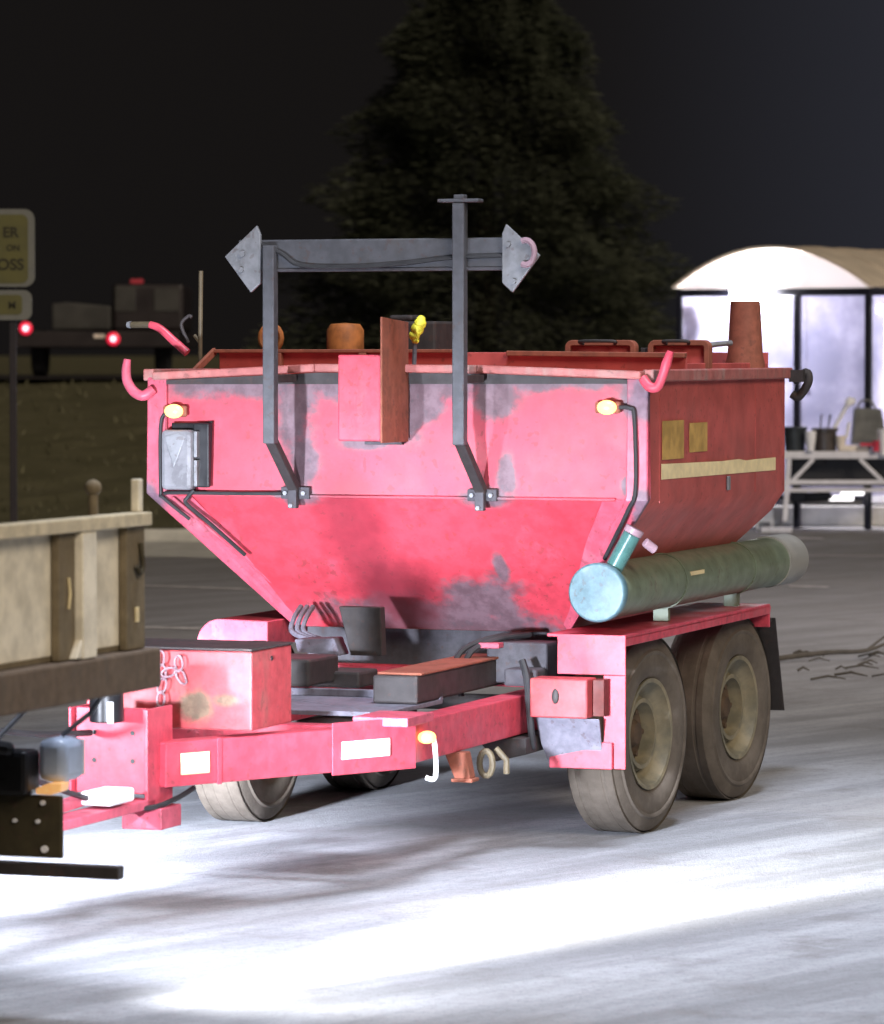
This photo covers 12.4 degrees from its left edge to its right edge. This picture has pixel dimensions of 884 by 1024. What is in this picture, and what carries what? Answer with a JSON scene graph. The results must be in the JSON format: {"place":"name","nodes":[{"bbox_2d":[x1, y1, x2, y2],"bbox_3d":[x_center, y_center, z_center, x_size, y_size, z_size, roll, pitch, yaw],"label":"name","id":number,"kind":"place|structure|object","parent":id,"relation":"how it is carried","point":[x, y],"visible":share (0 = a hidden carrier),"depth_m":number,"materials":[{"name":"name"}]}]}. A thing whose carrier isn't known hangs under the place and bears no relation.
{"place":"outdoors","nodes":[
{"label":"outdoors","id":0,"kind":"place"},
{"bbox_2d":[0,375,142,378],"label":"road","id":1,"kind":"structure","parent":0,"point":[75,377],"depth_m":60.77,"materials":[{"name":"grey asphalt"}]},
{"bbox_2d":[17,279,196,376],"bbox_3d":[-5.250,-2.888,64.146,2.600,1.500,4.580,0,2,0],"label":"parked truck","id":2,"kind":"object","parent":1,"relation":"on","point":[169,307],"visible":0.93,"depth_m":62.20,"materials":[{"name":"black metal"}]},
{"bbox_2d":[0,356,218,528],"bbox_3d":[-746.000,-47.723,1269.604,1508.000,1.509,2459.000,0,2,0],"label":"grass bank","id":3,"kind":"structure","parent":0,"point":[107,433],"depth_m":49.88,"materials":[{"name":"green plant"}]},
{"bbox_2d":[243,0,695,351],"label":"spruce tree","id":4,"kind":"object","parent":3,"relation":"on","point":[531,52],"visible":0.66,"depth_m":68.83,"materials":[{"name":"green plant"}]},
{"bbox_2d":[0,494,883,1023],"bbox_3d":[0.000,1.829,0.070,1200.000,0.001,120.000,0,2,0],"label":"pavement","id":5,"kind":"structure","parent":0,"point":[522,892],"depth_m":13.88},
{"bbox_2d":[0,209,34,522],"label":"road sign","id":6,"kind":"object","parent":5,"relation":"on","point":[17,247],"visible":0.99,"depth_m":29.96,"materials":[{"name":"metal"}]},
{"bbox_2d":[0,479,160,879],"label":"flatbed truck","id":7,"kind":"object","parent":5,"relation":"on","point":[72,609],"visible":1,"depth_m":10.67,"materials":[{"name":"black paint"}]},
{"bbox_2d":[144,529,198,540],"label":"kerb","id":8,"kind":"structure","parent":5,"relation":"on","point":[168,535],"depth_m":40.04,"materials":[{"name":"concrete"}]},
{"bbox_2d":[144,541,217,557],"bbox_3d":[-14.100,0.351,38.364,31.800,0.001,3.342,0,2,0],"label":"concrete apron","id":9,"kind":"object","parent":5,"relation":"on","point":[176,549],"visible":0.09,"depth_m":38.32,"materials":[{"name":"grey concrete"}]},
{"bbox_2d":[0,194,812,832],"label":"asphalt trailer","id":10,"kind":"object","parent":5,"relation":"on","point":[404,522],"visible":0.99,"depth_m":15.37,"materials":[{"name":"metal"}]},
{"bbox_2d":[145,537,883,629],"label":"road marking","id":11,"kind":"object","parent":5,"relation":"on","point":[167,627],"visible":0.39,"depth_m":32.05,"materials":[{"name":"paint"}]},
{"bbox_2d":[672,246,883,529],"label":"bus shelter","id":12,"kind":"object","parent":5,"relation":"on","point":[827,330],"visible":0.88,"depth_m":43.16,"materials":[{"name":"white glass"}]},
{"bbox_2d":[755,506,883,526],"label":"kerb","id":13,"kind":"structure","parent":5,"relation":"on","point":[832,516],"depth_m":43.53,"materials":[{"name":"concrete"}]},
{"bbox_2d":[761,450,883,532],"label":"white table","id":14,"kind":"object","parent":5,"relation":"on","point":[836,454],"visible":0.76,"depth_m":41.99,"materials":[{"name":"metal"}]},
{"bbox_2d":[785,426,806,450],"bbox_3d":[3.655,-0.758,42.152,0.280,0.250,0.280,0,2,0],"label":"bucket","id":15,"kind":"object","parent":14,"relation":"on","point":[795,438],"visible":0.9,"depth_m":42.06,"materials":[{"name":"black plastic"}]},
{"bbox_2d":[805,431,815,450],"bbox_3d":[3.800,-0.732,41.983,0.120,0.210,0.120,0,2,0],"label":"paper cup","id":16,"kind":"object","parent":14,"relation":"on","point":[810,438],"visible":1,"depth_m":41.94,"materials":[{"name":"white paper"}]},
{"bbox_2d":[811,414,837,450],"bbox_3d":[3.965,-0.823,42.150,0.280,0.380,0.280,0,2,0],"label":"cooking pot","id":17,"kind":"object","parent":14,"relation":"on","point":[825,439],"visible":1,"depth_m":42.05,"materials":[{"name":"brown metal"}]},
{"bbox_2d":[790,459,883,485],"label":"frame","id":18,"kind":"object","parent":14,"relation":"on","point":[836,469],"visible":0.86,"depth_m":42.27,"materials":[{"name":"metal"}]},
{"bbox_2d":[836,435,845,450],"bbox_3d":[4.120,-0.709,42.054,0.110,0.160,0.110,0,2,0],"label":"paper cup","id":19,"kind":"object","parent":14,"relation":"on","point":[840,440],"visible":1,"depth_m":42.01,"materials":[{"name":"beige paper"}]},
{"bbox_2d":[829,496,853,500],"bbox_3d":[4.145,-0.145,42.646,0.330,0.050,0.040,0,2,0],"label":"led strip","id":20,"kind":"object","parent":14,"relation":"attached to","point":[842,498],"visible":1,"depth_m":42.63,"materials":[{"name":"white plastic"}]},
{"bbox_2d":[833,396,855,438],"bbox_3d":[4.153,-0.980,42.194,0.265,0.440,0.100,0,2,0],"label":"desk lamp","id":21,"kind":"object","parent":14,"relation":"on","point":[849,401],"visible":1,"depth_m":42.17,"materials":[{"name":"white plastic"}]},
{"bbox_2d":[841,492,863,494],"bbox_3d":[4.300,-0.205,42.644,0.240,0.050,0.040,0,2,0],"label":"led strip","id":22,"kind":"object","parent":14,"relation":"attached to","point":[852,493],"visible":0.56,"depth_m":42.62,"materials":[{"name":"white plastic"}]},
{"bbox_2d":[839,445,867,450],"bbox_3d":[4.250,-0.661,42.106,0.300,0.060,0.200,0,2,0],"label":"food tray","id":23,"kind":"object","parent":14,"relation":"on","point":[852,448],"visible":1,"depth_m":42.01,"materials":[{"name":"beige plastic"}]},
{"bbox_2d":[851,399,883,444],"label":"shopping bag","id":24,"kind":"object","parent":14,"relation":"on","point":[867,423],"visible":0.98,"depth_m":42.25,"materials":[{"name":"grey fabric"}]},
{"bbox_2d":[860,441,878,450],"bbox_3d":[4.407,-0.680,41.955,0.195,0.110,0.070,0,2,0],"label":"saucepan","id":25,"kind":"object","parent":14,"relation":"on","point":[874,445],"visible":1,"depth_m":41.93,"materials":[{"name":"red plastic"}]},
{"bbox_2d":[877,429,883,454],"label":"paper cup","id":26,"kind":"object","parent":14,"relation":"on","point":[881,440],"visible":1,"depth_m":41.94,"materials":[{"name":"white paper"}]},
{"bbox_2d":[779,636,883,660],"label":"fallen branch","id":27,"kind":"object","parent":5,"relation":"on","point":[815,653],"visible":0.9,"depth_m":24.39,"materials":[{"name":"brown wood"}]},
{"bbox_2d":[793,649,883,679],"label":"twig litter","id":28,"kind":"object","parent":5,"relation":"on","point":[846,668],"visible":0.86,"depth_m":23.66,"materials":[{"name":"wood"}]},
{"bbox_2d":[0,0,883,355],"label":"sky","id":29,"kind":"structure","parent":0,"point":[146,140],"materials":[{"name":"black"}]},
{"bbox_2d":[756,508,773,530],"bbox_3d":[3.365,0.076,42.509,0.190,0.240,0.150,0,2,0],"label":"stool","id":30,"kind":"object","parent":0,"point":[768,517],"visible":0.49,"depth_m":42.43,"materials":[{"name":"white plastic"}]},
{"bbox_2d":[790,492,832,502],"bbox_3d":[3.855,-0.166,42.425,0.450,0.130,0.200,0,2,0],"label":"camp stove","id":31,"kind":"object","parent":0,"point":[800,497],"visible":0.83,"depth_m":42.38,"materials":[{"name":"black metal"}]}
]}

